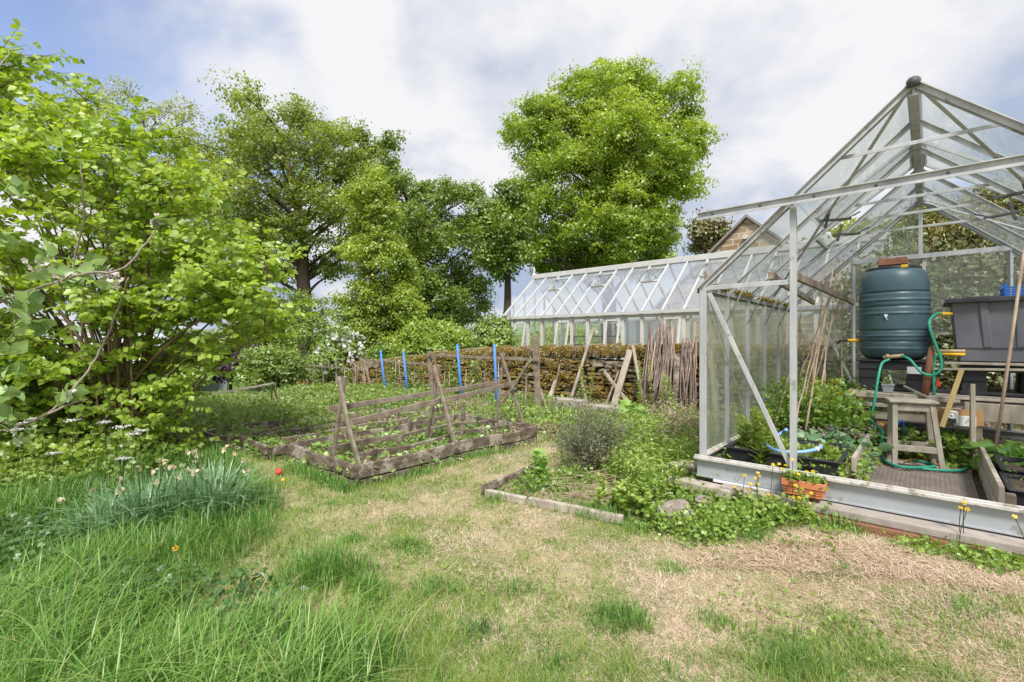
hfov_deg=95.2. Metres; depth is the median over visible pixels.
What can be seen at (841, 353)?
bean cane
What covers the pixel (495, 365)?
blue pole
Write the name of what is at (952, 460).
floor weeds
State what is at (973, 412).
short stake
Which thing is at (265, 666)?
tussock grass
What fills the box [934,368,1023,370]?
thin batten
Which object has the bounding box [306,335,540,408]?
trellis fence
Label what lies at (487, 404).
dead stems
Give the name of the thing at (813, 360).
bean cane
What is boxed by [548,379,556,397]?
leaning plank
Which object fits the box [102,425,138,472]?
cow parsley
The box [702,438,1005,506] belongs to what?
earth floor
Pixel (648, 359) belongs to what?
garden cane
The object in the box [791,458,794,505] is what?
buttercup
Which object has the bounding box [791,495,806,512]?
buttercup plant
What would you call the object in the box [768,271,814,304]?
roof batten
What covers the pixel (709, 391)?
garden cane
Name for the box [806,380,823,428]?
flowering weed
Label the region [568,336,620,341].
greenhouse shelf
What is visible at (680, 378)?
garden cane
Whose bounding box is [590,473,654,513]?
mint plant
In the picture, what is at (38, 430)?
cow parsley
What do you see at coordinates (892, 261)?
brick
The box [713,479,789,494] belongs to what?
white strip
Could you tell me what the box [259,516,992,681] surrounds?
lawn clover
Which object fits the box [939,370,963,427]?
yellow batten
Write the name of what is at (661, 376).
garden cane
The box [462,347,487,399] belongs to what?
climbing plant
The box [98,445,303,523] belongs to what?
narcissus clump
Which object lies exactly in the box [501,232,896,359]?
long greenhouse
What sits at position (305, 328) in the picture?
pale birch
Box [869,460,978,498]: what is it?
path mat
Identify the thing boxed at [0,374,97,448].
bramble patch
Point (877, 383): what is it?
garden hose
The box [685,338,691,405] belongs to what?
garden cane
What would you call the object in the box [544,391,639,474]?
bush
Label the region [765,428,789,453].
upright weed
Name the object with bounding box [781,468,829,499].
terracotta trough
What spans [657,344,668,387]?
garden cane
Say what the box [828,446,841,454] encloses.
upright weed
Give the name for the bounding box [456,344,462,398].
blue pole
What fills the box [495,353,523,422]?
frame
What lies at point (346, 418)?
frame
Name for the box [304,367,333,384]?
climbing plant
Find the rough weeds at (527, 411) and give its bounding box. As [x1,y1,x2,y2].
[286,383,758,445]
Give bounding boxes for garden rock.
[657,499,691,520]
[694,495,713,506]
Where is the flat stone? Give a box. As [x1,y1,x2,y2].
[669,460,696,471]
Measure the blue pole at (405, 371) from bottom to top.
1.069 m
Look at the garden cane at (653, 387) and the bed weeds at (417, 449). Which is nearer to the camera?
the bed weeds at (417, 449)
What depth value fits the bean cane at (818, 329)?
4.74 m
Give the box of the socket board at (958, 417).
[936,409,983,426]
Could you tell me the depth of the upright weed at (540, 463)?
4.17 m
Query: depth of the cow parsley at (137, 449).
4.03 m
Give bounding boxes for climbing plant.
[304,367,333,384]
[340,357,356,384]
[384,355,400,387]
[402,345,425,390]
[441,358,461,393]
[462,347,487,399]
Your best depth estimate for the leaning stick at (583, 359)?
8.91 m
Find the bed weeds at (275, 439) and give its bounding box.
[211,409,436,457]
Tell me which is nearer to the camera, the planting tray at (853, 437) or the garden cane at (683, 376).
the planting tray at (853, 437)
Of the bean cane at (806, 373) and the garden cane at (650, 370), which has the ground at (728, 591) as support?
the garden cane at (650, 370)
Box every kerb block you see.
[552,397,587,409]
[585,403,618,415]
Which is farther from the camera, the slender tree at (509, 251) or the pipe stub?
the slender tree at (509, 251)
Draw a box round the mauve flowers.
[799,419,927,442]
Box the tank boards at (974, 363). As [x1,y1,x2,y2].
[943,360,1023,365]
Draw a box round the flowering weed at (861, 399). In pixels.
[842,390,863,427]
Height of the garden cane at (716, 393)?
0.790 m
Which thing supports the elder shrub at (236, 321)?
on the ground at (728, 591)
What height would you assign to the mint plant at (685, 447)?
0.357 m
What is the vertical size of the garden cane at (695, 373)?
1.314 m
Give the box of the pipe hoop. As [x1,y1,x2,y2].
[764,439,825,453]
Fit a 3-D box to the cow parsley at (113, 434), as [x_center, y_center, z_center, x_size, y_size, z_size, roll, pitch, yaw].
[-3.491,0.927,4.052,0.370,0.617,0.318,0,0,-12]
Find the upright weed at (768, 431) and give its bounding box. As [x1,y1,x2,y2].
[757,408,776,452]
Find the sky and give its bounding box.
[0,0,1023,335]
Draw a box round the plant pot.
[879,375,894,392]
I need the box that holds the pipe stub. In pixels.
[778,428,787,434]
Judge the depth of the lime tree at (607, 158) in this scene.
24.61 m
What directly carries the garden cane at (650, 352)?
on the ground at (728, 591)
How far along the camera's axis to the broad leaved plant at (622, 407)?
6.81 m
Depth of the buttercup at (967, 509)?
2.51 m
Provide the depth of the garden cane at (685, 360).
7.63 m
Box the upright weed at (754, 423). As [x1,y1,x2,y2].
[743,406,764,449]
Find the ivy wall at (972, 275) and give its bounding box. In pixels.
[820,226,1023,427]
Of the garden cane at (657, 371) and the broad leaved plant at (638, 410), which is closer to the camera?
the broad leaved plant at (638, 410)
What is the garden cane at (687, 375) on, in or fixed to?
on the ground at (728, 591)
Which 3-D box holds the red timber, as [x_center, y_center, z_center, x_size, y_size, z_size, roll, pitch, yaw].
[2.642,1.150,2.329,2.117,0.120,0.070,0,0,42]
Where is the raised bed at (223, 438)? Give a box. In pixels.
[204,408,386,447]
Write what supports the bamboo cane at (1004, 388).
in the planting tray at (1019, 469)
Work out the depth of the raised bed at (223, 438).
6.10 m
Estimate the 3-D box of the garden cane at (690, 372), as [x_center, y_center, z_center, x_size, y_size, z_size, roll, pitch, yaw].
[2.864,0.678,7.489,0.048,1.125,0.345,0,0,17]
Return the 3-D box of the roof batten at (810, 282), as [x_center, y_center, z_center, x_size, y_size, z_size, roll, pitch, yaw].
[2.942,-0.453,4.324,0.037,0.062,3.028,0,0,43]
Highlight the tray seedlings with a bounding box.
[1000,458,1023,486]
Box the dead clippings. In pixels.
[674,529,1023,596]
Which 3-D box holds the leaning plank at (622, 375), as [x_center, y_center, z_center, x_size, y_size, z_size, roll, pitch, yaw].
[1.949,0.713,8.355,0.472,1.128,0.118,0,0,-24]
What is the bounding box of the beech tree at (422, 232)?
[366,128,496,327]
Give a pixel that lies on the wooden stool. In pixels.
(926, 406)
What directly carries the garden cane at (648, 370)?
on the ground at (728, 591)
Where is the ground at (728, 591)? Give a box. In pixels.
[0,345,1023,681]
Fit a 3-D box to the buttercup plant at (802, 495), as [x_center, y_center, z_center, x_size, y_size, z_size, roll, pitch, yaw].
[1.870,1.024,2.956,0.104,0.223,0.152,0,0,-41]
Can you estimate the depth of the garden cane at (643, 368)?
8.10 m
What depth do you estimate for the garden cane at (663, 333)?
8.01 m
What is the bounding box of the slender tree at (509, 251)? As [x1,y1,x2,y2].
[462,174,542,331]
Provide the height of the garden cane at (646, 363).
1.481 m
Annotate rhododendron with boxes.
[302,319,371,381]
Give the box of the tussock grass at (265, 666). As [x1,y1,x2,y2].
[0,519,519,681]
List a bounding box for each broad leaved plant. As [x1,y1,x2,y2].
[610,405,631,418]
[619,399,636,414]
[632,406,650,415]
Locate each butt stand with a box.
[857,358,930,392]
[957,359,1023,397]
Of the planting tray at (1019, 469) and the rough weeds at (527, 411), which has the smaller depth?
the planting tray at (1019, 469)
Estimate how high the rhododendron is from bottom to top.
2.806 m
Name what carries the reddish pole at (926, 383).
on the pallet staging
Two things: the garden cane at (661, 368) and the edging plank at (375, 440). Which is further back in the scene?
the garden cane at (661, 368)
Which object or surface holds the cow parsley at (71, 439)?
on the ground at (728, 591)
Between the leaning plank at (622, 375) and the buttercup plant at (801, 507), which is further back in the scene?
the leaning plank at (622, 375)
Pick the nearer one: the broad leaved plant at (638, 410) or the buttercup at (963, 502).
the buttercup at (963, 502)
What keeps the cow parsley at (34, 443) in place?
on the ground at (728, 591)
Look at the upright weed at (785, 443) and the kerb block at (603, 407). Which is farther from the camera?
the kerb block at (603, 407)
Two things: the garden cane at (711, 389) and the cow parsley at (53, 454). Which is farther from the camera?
the garden cane at (711, 389)
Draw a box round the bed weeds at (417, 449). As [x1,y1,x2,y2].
[287,418,527,481]
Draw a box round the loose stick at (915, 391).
[903,385,929,398]
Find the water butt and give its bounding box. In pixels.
[836,264,931,359]
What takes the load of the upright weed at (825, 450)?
in the planting tray at (740, 453)
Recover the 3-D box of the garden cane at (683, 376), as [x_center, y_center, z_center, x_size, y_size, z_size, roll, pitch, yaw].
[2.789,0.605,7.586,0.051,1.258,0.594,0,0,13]
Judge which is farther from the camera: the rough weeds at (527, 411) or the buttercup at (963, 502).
the rough weeds at (527, 411)
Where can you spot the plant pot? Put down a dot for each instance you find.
(886, 387)
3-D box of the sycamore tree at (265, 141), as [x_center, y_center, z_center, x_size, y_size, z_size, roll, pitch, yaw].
[-11.611,-5.337,24.006,10.448,15.111,11.965,0,0,0]
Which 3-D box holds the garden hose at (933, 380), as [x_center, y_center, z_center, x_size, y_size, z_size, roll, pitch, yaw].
[3.792,0.300,4.153,0.110,0.389,0.037,0,0,0]
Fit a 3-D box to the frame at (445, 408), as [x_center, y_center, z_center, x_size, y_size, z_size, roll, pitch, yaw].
[-0.804,0.727,5.163,0.583,0.934,0.118,0,0,44]
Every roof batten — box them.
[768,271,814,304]
[789,271,854,304]
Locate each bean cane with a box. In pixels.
[774,372,789,425]
[780,312,787,385]
[797,329,819,420]
[798,271,839,381]
[798,300,802,353]
[801,297,830,409]
[804,271,832,430]
[811,275,823,381]
[815,285,842,378]
[820,287,835,397]
[823,320,825,396]
[840,283,843,389]
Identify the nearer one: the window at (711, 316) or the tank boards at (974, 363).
the tank boards at (974, 363)
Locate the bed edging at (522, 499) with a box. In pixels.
[481,467,623,524]
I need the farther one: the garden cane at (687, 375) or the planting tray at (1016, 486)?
the garden cane at (687, 375)
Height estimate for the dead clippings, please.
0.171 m
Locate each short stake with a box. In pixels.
[969,399,970,439]
[970,384,975,441]
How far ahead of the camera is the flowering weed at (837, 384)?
4.60 m
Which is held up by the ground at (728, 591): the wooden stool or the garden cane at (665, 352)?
the garden cane at (665, 352)
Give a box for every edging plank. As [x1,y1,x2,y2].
[281,415,425,442]
[328,420,487,455]
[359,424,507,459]
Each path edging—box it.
[845,433,871,479]
[976,447,1016,504]
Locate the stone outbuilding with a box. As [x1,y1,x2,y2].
[813,240,1022,348]
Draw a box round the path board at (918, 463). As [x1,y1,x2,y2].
[871,456,971,473]
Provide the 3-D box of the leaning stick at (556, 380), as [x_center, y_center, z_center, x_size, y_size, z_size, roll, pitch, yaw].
[0.866,0.858,9.321,0.041,0.775,0.393,0,0,33]
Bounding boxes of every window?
[513,322,525,345]
[554,321,569,344]
[601,319,620,358]
[664,317,681,342]
[671,316,695,343]
[707,315,724,343]
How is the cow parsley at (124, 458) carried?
on the ground at (728, 591)
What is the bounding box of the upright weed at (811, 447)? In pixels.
[803,442,824,457]
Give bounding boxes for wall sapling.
[577,362,595,403]
[635,358,653,405]
[658,374,674,410]
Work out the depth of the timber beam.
3.45 m
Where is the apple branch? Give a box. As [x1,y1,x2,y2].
[0,49,175,446]
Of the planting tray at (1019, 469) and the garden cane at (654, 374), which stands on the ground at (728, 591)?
the garden cane at (654, 374)
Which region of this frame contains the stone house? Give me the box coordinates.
[654,214,828,347]
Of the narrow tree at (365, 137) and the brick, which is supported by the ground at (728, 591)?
the narrow tree at (365, 137)
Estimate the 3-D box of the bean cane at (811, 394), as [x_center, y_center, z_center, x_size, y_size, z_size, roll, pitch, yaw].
[2.894,0.045,4.397,0.818,1.495,0.029,0,0,-41]
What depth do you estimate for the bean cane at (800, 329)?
5.36 m
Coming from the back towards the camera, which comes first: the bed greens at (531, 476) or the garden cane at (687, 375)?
the garden cane at (687, 375)
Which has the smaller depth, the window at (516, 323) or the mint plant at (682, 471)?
the mint plant at (682, 471)
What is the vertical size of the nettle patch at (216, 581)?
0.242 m
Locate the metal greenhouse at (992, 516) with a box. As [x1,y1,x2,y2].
[693,76,1023,536]
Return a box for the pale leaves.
[786,423,893,474]
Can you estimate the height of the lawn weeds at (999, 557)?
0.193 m
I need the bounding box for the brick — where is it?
[878,256,907,266]
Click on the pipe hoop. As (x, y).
(817, 449)
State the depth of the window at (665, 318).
10.79 m
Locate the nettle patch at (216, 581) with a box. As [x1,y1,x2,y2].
[0,497,308,649]
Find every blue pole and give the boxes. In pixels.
[380,350,385,386]
[402,352,407,391]
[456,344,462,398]
[493,344,497,401]
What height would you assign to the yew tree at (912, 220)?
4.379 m
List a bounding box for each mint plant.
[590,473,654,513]
[608,448,693,500]
[630,430,728,477]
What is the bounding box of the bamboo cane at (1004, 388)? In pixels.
[994,244,1023,445]
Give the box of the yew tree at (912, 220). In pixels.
[875,173,1023,259]
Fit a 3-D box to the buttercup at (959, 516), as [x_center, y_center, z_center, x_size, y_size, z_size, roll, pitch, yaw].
[2.435,1.018,2.534,0.050,0.252,0.025,0,0,-33]
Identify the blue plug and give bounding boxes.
[898,420,904,435]
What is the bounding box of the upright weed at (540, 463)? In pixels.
[529,447,549,477]
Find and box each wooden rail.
[328,380,499,411]
[350,380,517,424]
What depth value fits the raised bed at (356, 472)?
4.76 m
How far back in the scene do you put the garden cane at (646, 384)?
7.92 m
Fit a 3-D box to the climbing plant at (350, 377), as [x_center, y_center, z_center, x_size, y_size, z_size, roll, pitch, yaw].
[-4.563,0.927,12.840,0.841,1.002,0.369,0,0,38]
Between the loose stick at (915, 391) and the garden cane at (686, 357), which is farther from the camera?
the garden cane at (686, 357)
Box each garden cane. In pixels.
[640,335,648,402]
[642,325,656,403]
[643,353,650,405]
[644,329,659,406]
[644,340,648,384]
[646,341,655,404]
[647,318,649,406]
[648,322,651,393]
[648,330,654,403]
[651,319,662,404]
[652,339,656,408]
[655,330,659,402]
[655,349,664,404]
[657,319,673,407]
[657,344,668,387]
[659,328,670,405]
[663,316,663,350]
[664,328,666,404]
[666,325,668,399]
[667,352,672,405]
[668,340,671,376]
[669,318,673,371]
[680,353,681,404]
[682,341,685,408]
[683,339,685,403]
[684,359,687,405]
[685,338,686,389]
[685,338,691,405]
[685,349,686,369]
[689,348,691,404]
[690,353,694,399]
[692,349,696,395]
[693,336,696,403]
[707,354,710,410]
[709,373,713,412]
[713,374,718,416]
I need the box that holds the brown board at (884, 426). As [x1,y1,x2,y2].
[876,419,886,441]
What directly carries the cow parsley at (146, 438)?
on the ground at (728, 591)
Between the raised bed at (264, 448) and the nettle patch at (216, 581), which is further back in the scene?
the raised bed at (264, 448)
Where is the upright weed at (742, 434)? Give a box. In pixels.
[733,412,752,447]
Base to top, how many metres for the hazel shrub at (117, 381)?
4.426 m
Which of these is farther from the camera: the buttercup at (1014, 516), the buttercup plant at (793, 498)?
the buttercup plant at (793, 498)
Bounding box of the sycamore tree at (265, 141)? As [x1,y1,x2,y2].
[157,64,387,360]
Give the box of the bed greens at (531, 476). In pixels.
[500,437,611,502]
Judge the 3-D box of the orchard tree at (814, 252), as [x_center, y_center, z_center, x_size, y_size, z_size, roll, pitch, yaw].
[12.831,-1.670,16.896,5.077,6.277,4.656,0,0,0]
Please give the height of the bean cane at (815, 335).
1.160 m
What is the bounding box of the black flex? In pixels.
[929,423,961,460]
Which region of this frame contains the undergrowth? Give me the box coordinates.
[0,404,225,498]
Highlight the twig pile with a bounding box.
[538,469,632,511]
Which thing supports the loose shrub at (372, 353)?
on the ground at (728, 591)
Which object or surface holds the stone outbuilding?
on the ground at (728, 591)
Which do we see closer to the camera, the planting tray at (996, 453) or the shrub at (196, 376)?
the planting tray at (996, 453)
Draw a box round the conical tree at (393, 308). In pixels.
[323,164,429,349]
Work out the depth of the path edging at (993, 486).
2.98 m
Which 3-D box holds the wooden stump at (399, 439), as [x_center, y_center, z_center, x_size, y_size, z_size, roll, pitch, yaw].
[-1.214,1.156,5.100,0.062,0.292,0.061,0,0,0]
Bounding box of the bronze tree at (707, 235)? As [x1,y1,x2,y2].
[679,206,735,254]
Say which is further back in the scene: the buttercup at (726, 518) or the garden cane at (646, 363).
the garden cane at (646, 363)
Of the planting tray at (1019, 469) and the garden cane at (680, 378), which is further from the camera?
the garden cane at (680, 378)
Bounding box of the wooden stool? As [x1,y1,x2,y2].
[884,397,945,468]
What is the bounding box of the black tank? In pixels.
[934,295,1023,361]
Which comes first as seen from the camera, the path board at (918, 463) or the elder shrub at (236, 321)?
the path board at (918, 463)
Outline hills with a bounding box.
[46,322,620,344]
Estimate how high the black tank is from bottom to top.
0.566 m
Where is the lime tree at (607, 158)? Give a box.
[497,49,727,358]
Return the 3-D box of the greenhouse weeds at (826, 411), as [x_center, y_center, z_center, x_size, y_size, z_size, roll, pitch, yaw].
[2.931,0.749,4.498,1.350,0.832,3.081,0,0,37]
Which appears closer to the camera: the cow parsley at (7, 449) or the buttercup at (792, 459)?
the buttercup at (792, 459)
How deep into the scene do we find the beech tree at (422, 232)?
25.55 m
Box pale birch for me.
[257,282,337,361]
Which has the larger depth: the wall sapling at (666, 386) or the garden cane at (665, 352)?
the garden cane at (665, 352)
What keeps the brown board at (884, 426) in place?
on the floor weeds at (952, 460)
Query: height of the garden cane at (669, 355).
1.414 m
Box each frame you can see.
[212,382,278,401]
[332,376,360,463]
[425,365,455,442]
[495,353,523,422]
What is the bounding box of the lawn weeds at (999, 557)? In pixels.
[667,513,1023,576]
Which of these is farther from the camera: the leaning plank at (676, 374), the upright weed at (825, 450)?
the leaning plank at (676, 374)
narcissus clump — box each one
[0,481,187,551]
[13,457,254,540]
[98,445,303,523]
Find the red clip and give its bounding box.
[936,378,939,386]
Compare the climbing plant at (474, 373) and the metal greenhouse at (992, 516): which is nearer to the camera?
the metal greenhouse at (992, 516)
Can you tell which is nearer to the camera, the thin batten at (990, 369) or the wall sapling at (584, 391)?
the thin batten at (990, 369)
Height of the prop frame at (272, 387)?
0.556 m
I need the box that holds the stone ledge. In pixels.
[720,481,1023,555]
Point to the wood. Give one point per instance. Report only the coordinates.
(580, 332)
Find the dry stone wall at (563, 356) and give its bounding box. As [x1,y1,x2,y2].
[293,341,1023,429]
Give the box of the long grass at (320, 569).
[0,383,1023,681]
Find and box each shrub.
[0,19,317,472]
[166,366,218,393]
[198,342,266,392]
[210,289,303,392]
[227,343,316,391]
[354,341,411,361]
[383,311,477,357]
[463,310,520,347]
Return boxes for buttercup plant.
[734,486,746,503]
[766,493,779,510]
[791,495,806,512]
[794,484,820,520]
[797,496,810,524]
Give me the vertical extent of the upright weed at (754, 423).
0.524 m
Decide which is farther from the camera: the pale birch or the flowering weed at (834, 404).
the pale birch
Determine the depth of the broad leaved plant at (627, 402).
7.24 m
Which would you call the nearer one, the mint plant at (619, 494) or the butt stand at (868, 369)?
the mint plant at (619, 494)
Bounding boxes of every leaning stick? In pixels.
[552,364,559,396]
[570,328,594,397]
[603,370,631,405]
[606,372,618,404]
[631,345,642,397]
[704,271,716,411]
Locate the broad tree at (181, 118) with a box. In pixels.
[32,73,232,332]
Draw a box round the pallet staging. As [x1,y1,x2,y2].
[845,385,1023,460]
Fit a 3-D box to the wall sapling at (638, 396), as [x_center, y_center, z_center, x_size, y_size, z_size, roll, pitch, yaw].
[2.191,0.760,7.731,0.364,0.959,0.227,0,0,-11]
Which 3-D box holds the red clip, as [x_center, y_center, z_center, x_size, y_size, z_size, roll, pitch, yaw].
[3.771,0.367,4.140,0.030,0.072,0.020,0,0,42]
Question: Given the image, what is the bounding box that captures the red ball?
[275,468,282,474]
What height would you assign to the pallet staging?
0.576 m
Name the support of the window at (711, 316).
in the long greenhouse at (603, 317)
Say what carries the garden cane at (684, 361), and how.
on the ground at (728, 591)
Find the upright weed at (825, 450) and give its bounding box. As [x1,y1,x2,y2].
[815,439,834,457]
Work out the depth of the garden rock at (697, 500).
3.27 m
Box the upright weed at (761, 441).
[749,410,774,464]
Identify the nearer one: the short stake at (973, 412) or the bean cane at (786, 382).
the short stake at (973, 412)
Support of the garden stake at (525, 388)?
on the ground at (728, 591)
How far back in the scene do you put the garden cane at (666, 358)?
7.85 m
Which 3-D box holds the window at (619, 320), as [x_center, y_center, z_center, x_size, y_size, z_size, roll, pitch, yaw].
[2.512,-0.013,11.894,0.420,1.103,0.281,0,0,42]
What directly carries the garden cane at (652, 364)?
on the ground at (728, 591)
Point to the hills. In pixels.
(520, 327)
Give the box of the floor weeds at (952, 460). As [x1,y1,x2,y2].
[874,424,992,470]
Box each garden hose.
[865,358,889,425]
[868,416,968,471]
[880,455,936,468]
[901,312,944,375]
[932,353,942,394]
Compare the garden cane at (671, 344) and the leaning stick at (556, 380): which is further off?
the leaning stick at (556, 380)
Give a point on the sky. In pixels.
(789, 83)
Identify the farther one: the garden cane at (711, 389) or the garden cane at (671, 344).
the garden cane at (671, 344)
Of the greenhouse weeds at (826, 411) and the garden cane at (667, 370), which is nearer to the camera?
the greenhouse weeds at (826, 411)
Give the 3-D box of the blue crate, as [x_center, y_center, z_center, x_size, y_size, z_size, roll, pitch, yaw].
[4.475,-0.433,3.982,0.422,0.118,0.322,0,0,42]
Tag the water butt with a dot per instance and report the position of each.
(895, 312)
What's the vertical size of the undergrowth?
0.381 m
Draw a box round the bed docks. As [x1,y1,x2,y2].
[312,421,509,462]
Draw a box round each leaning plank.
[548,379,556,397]
[611,349,632,404]
[671,353,680,406]
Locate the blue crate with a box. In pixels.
[1000,283,1023,295]
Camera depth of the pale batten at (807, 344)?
5.52 m
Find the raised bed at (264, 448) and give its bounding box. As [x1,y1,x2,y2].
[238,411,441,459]
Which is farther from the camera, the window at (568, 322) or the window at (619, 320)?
the window at (568, 322)
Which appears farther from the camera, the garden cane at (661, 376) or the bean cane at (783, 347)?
the garden cane at (661, 376)
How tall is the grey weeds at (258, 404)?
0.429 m
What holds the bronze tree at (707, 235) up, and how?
on the ground at (728, 591)
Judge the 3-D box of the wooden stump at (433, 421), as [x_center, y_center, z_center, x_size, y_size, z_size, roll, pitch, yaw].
[-1.032,1.083,6.142,0.074,0.370,0.063,0,0,0]
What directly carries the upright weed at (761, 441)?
in the planting tray at (740, 453)
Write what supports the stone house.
on the ground at (728, 591)
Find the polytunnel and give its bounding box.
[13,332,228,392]
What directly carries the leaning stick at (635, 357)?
on the ground at (728, 591)
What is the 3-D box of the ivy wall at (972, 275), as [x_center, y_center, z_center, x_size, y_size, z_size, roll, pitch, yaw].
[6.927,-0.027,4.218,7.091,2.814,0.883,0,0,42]
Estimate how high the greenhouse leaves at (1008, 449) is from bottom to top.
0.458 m
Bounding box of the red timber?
[815,513,1023,562]
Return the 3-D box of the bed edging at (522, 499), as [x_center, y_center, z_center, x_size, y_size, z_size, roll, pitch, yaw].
[0.419,1.187,3.782,1.162,0.137,0.755,0,0,29]
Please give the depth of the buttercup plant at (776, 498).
3.00 m
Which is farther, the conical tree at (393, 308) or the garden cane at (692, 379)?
the conical tree at (393, 308)
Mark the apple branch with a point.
(73, 275)
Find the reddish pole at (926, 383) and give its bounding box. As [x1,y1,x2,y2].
[921,347,934,395]
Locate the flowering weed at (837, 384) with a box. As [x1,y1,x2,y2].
[825,379,840,417]
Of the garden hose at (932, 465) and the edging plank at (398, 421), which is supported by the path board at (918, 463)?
the garden hose at (932, 465)
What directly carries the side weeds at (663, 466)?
on the ground at (728, 591)
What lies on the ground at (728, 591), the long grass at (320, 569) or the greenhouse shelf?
the long grass at (320, 569)
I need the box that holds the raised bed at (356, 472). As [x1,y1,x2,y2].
[288,414,537,486]
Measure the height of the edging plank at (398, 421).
0.152 m
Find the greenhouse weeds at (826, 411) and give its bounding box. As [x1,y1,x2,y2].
[712,369,910,481]
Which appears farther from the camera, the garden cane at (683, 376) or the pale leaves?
the garden cane at (683, 376)
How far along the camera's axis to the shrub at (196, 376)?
10.72 m
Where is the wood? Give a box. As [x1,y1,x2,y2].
[169,323,620,358]
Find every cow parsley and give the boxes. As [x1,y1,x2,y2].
[0,425,40,481]
[2,421,51,478]
[6,417,55,456]
[30,448,74,474]
[43,413,98,469]
[78,413,139,480]
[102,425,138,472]
[105,452,148,490]
[106,432,162,482]
[107,423,171,474]
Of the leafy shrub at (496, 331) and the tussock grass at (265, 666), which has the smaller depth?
the tussock grass at (265, 666)
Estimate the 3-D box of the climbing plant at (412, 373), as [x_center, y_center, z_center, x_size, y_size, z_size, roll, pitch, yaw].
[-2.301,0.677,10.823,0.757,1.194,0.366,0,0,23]
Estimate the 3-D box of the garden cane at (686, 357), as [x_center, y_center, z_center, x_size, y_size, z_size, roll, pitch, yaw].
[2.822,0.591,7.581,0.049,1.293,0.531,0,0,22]
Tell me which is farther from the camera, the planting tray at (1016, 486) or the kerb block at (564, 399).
the kerb block at (564, 399)
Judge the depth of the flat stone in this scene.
3.71 m
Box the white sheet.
[625,320,659,344]
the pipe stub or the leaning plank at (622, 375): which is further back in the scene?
the leaning plank at (622, 375)
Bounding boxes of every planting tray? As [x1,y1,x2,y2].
[723,438,851,476]
[750,425,854,445]
[992,450,1022,480]
[994,456,1023,491]
[999,472,1023,505]
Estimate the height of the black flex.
0.356 m
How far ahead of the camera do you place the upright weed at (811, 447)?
3.65 m
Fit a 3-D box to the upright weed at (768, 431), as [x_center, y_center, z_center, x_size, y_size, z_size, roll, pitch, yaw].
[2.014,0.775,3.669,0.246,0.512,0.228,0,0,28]
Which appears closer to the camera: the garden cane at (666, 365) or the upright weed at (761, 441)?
the upright weed at (761, 441)
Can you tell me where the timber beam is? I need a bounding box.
[668,475,735,498]
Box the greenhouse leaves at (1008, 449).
[960,438,1023,484]
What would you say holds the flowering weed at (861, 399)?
in the planting tray at (853, 437)
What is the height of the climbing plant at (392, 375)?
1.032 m
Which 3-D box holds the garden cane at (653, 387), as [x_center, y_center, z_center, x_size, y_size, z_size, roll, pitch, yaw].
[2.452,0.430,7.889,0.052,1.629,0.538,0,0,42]
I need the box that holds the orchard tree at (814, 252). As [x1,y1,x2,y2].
[797,208,939,265]
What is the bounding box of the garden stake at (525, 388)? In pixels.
[524,374,526,402]
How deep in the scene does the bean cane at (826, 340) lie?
4.91 m
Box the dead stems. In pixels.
[223,384,753,476]
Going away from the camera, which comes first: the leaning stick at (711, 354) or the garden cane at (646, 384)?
the leaning stick at (711, 354)
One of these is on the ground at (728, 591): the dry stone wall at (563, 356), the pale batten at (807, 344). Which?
the dry stone wall at (563, 356)
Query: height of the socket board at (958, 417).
0.154 m
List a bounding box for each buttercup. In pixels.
[624,474,837,551]
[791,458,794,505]
[958,506,962,531]
[959,507,969,538]
[962,500,966,532]
[1012,514,1023,538]
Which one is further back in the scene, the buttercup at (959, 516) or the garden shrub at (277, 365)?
the garden shrub at (277, 365)
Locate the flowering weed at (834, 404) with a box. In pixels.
[826,387,843,430]
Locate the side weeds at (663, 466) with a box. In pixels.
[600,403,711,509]
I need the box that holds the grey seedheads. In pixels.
[640,393,698,459]
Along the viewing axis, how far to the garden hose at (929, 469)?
3.77 m
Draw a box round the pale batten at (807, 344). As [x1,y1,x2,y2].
[798,328,829,381]
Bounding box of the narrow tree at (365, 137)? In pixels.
[328,114,404,269]
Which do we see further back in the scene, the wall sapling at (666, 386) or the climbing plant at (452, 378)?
the climbing plant at (452, 378)
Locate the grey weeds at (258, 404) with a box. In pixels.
[49,380,486,434]
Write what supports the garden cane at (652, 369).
on the ground at (728, 591)
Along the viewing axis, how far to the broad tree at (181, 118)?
26.70 m
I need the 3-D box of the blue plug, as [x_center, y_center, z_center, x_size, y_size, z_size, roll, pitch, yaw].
[3.462,0.818,4.202,0.102,0.222,0.044,0,0,42]

